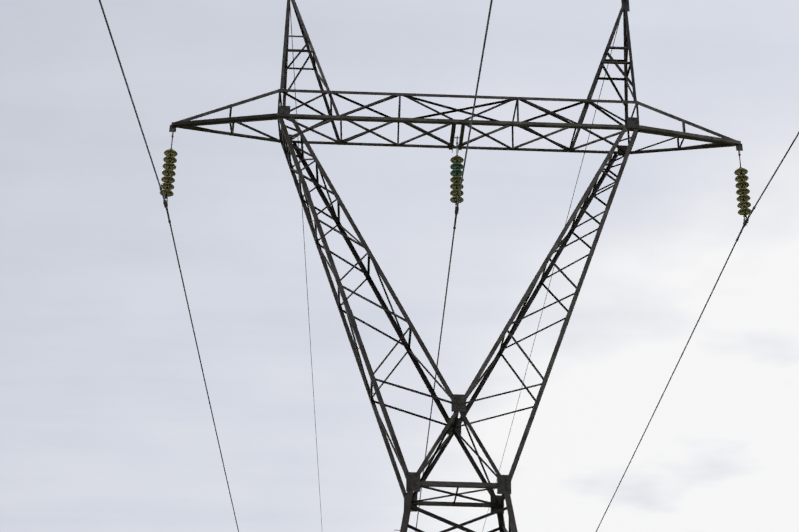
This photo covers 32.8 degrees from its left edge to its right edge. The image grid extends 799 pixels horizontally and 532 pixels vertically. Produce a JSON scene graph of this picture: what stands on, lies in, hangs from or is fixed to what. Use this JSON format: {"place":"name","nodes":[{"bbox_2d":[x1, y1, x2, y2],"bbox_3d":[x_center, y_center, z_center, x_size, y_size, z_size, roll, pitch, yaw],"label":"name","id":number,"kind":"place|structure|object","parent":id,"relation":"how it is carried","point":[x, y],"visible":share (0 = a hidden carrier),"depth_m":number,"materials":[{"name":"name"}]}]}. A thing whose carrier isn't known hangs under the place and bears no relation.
{"place":"outdoors","nodes":[
{"label":"outdoors","id":0,"kind":"place"},
{"bbox_2d":[0,0,798,531],"label":"sky","id":1,"kind":"structure","parent":0,"point":[107,425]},
{"label":"ground","id":2,"kind":"structure","parent":0,"visible":0},
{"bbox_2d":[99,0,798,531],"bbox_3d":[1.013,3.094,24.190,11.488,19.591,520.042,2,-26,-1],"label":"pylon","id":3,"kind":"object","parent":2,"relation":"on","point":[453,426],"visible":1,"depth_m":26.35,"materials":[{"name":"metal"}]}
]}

